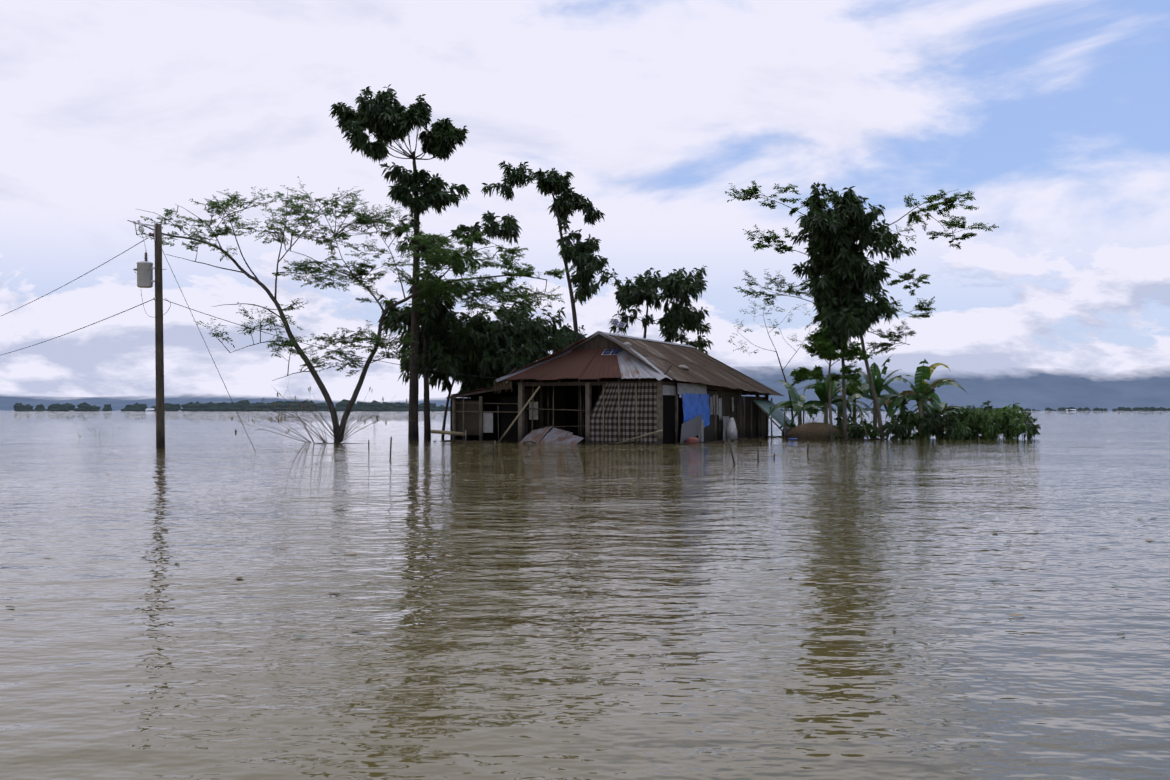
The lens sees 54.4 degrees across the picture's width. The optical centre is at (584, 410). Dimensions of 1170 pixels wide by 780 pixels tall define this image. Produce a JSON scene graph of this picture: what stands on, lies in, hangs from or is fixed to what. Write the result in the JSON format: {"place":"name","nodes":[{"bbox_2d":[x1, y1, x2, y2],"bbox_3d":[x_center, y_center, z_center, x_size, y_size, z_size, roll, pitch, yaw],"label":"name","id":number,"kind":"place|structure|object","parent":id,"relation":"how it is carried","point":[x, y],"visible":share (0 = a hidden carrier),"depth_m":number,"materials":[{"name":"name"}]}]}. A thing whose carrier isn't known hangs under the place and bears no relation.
{"place":"outdoors","nodes":[
{"label":"outdoors","id":0,"kind":"place"},
{"bbox_2d":[0,410,1169,779],"bbox_3d":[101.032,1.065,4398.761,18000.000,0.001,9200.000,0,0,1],"label":"flood water","id":1,"kind":"structure","parent":0,"point":[124,654],"depth_m":6.27,"materials":[{"name":"brown liquid"}]},
{"bbox_2d":[72,417,124,436],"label":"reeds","id":2,"kind":"object","parent":1,"relation":"on","point":[94,430],"visible":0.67,"depth_m":45.78,"materials":[{"name":"plant"}]},
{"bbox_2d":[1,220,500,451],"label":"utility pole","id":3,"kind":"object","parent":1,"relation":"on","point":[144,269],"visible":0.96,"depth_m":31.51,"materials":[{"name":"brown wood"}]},
{"bbox_2d":[231,382,414,443],"bbox_3d":[-8.554,0.072,37.052,6.044,2.258,2.434,0,0,1],"label":"dead brush driftwood","id":4,"kind":"object","parent":1,"relation":"on","point":[320,437],"visible":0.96,"depth_m":37.22,"materials":[{"name":"brown plant"}]},
{"bbox_2d":[127,177,568,442],"bbox_3d":[-7.650,-3.087,38.274,14.225,8.999,5.966,0,0,1],"label":"tree","id":5,"kind":"object","parent":1,"relation":"on","point":[458,290],"visible":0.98,"depth_m":37.47,"materials":[{"name":"green plant"}]},
{"bbox_2d":[329,84,521,439],"bbox_3d":[-5.592,-4.978,40.570,6.782,13.013,3.966,0,0,1],"label":"tall broadleaf tree","id":6,"kind":"object","parent":1,"relation":"on","point":[383,119],"visible":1,"depth_m":40.16,"materials":[{"name":"green plant"}]},
{"bbox_2d":[431,430,464,435],"bbox_3d":[-4.492,0.737,37.183,1.349,0.191,0.120,0,0,33],"label":"floating log","id":7,"kind":"object","parent":1,"relation":"on","point":[448,432],"visible":1,"depth_m":37.12,"materials":[{"name":"wood"}]},
{"bbox_2d":[376,275,578,439],"bbox_3d":[-3.985,-1.668,42.364,7.196,6.535,5.624,0,0,1],"label":"dark bushy tree","id":8,"kind":"object","parent":1,"relation":"on","point":[451,343],"visible":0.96,"depth_m":41.41,"materials":[{"name":"green plant"}]},
{"bbox_2d":[481,160,609,380],"bbox_3d":[-1.640,-4.267,47.288,5.206,12.054,3.544,0,0,1],"label":"slender tree","id":9,"kind":"object","parent":1,"relation":"on","point":[579,254],"visible":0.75,"depth_m":46.87,"materials":[{"name":"green plant"}]},
{"bbox_2d":[519,426,583,443],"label":"fallen tin sheets","id":10,"kind":"object","parent":1,"relation":"on","point":[554,435],"visible":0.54,"depth_m":36.93,"materials":[{"name":"grey metal"}]},
{"bbox_2d":[6,440,1155,649],"bbox_3d":[1.234,1.058,22.445,40.648,0.004,34.933,0,0,1],"label":"floating debris","id":11,"kind":"object","parent":1,"relation":"on","point":[790,575],"visible":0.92,"depth_m":10.51,"materials":[{"name":"brown plant"}]},
{"bbox_2d":[463,386,702,444],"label":"wooden poles","id":12,"kind":"object","parent":1,"relation":"on","point":[520,412],"visible":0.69,"depth_m":37.28,"materials":[{"name":"wood"}]},
{"bbox_2d":[368,430,808,464],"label":"wooden stakes","id":13,"kind":"object","parent":1,"relation":"on","point":[675,457],"visible":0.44,"depth_m":25.01,"materials":[{"name":"wood"}]},
{"bbox_2d":[13,399,1169,410],"bbox_3d":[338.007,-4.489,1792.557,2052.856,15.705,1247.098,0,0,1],"label":"distant tree line","id":14,"kind":"object","parent":1,"relation":"on","point":[242,405],"visible":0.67,"depth_m":1252.52,"materials":[{"name":"grey"}]},
{"bbox_2d":[569,266,713,353],"bbox_3d":[2.377,-2.267,49.023,6.373,8.194,3.824,0,0,1],"label":"tree","id":15,"kind":"object","parent":1,"relation":"on","point":[679,287],"visible":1,"depth_m":48.41,"materials":[{"name":"green plant"}]},
{"bbox_2d":[686,418,737,442],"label":"sacks","id":16,"kind":"object","parent":1,"relation":"on","point":[731,432],"visible":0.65,"depth_m":40.43,"materials":[{"name":"fabric"}]},
{"bbox_2d":[728,292,818,422],"bbox_3d":[7.775,-1.538,45.758,4.102,6.522,1.394,0,0,1],"label":"tree","id":17,"kind":"object","parent":1,"relation":"on","point":[802,344],"visible":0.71,"depth_m":45.73,"materials":[{"name":"green plant"}]},
{"bbox_2d":[751,397,803,438],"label":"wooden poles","id":18,"kind":"object","parent":1,"relation":"on","point":[779,416],"visible":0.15,"depth_m":43.25,"materials":[{"name":"wood"}]},
{"bbox_2d":[788,326,875,440],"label":"young green tree","id":19,"kind":"object","parent":1,"relation":"on","point":[826,349],"visible":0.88,"depth_m":39.38,"materials":[{"name":"green plant"}]},
{"bbox_2d":[782,416,887,439],"bbox_3d":[9.345,0.818,42.216,5.306,1.243,2.452,0,0,1],"label":"hay stack","id":20,"kind":"object","parent":1,"relation":"on","point":[815,430],"visible":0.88,"depth_m":41.60,"materials":[{"name":"plant"}]},
{"bbox_2d":[790,181,916,439],"bbox_3d":[9.460,-3.271,40.393,4.171,9.626,4.071,0,0,1],"label":"tree","id":21,"kind":"object","parent":1,"relation":"on","point":[843,267],"visible":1,"depth_m":39.90,"materials":[{"name":"green plant"}]},
{"bbox_2d":[725,180,998,438],"bbox_3d":[10.083,-3.547,41.713,9.834,10.255,4.190,0,0,1],"label":"feathery tree","id":22,"kind":"object","parent":1,"relation":"on","point":[913,215],"visible":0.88,"depth_m":41.61,"materials":[{"name":"green plant"}]},
{"bbox_2d":[760,355,967,438],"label":"banana plants","id":23,"kind":"object","parent":1,"relation":"on","point":[923,392],"visible":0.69,"depth_m":42.70,"materials":[{"name":"green plant"}]},
{"bbox_2d":[859,409,886,439],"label":"stems","id":24,"kind":"object","parent":1,"relation":"on","point":[865,428],"visible":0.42,"depth_m":41.31,"materials":[{"name":"plant"}]},
{"bbox_2d":[777,400,1040,439],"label":"bushes","id":25,"kind":"object","parent":1,"relation":"on","point":[1006,420],"visible":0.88,"depth_m":41.98,"materials":[{"name":"green plant"}]},
{"bbox_2d":[0,367,1169,409],"bbox_3d":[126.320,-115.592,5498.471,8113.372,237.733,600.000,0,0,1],"label":"distant hills","id":26,"kind":"structure","parent":0,"point":[1037,389],"depth_m":5493.20,"materials":[{"name":"grey"}]},
{"bbox_2d":[0,0,1169,402],"label":"sky","id":27,"kind":"structure","parent":0,"point":[1055,114],"materials":[{"name":"white"}]},
{"bbox_3d":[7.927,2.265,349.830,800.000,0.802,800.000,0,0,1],"label":"mud bed","id":28,"kind":"structure","parent":0,"visible":0},
{"bbox_2d":[433,320,783,444],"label":"house","id":29,"kind":"structure","parent":28,"relation":"on","point":[626,387],"depth_m":38.33,"materials":[{"name":"metal"}]}
]}

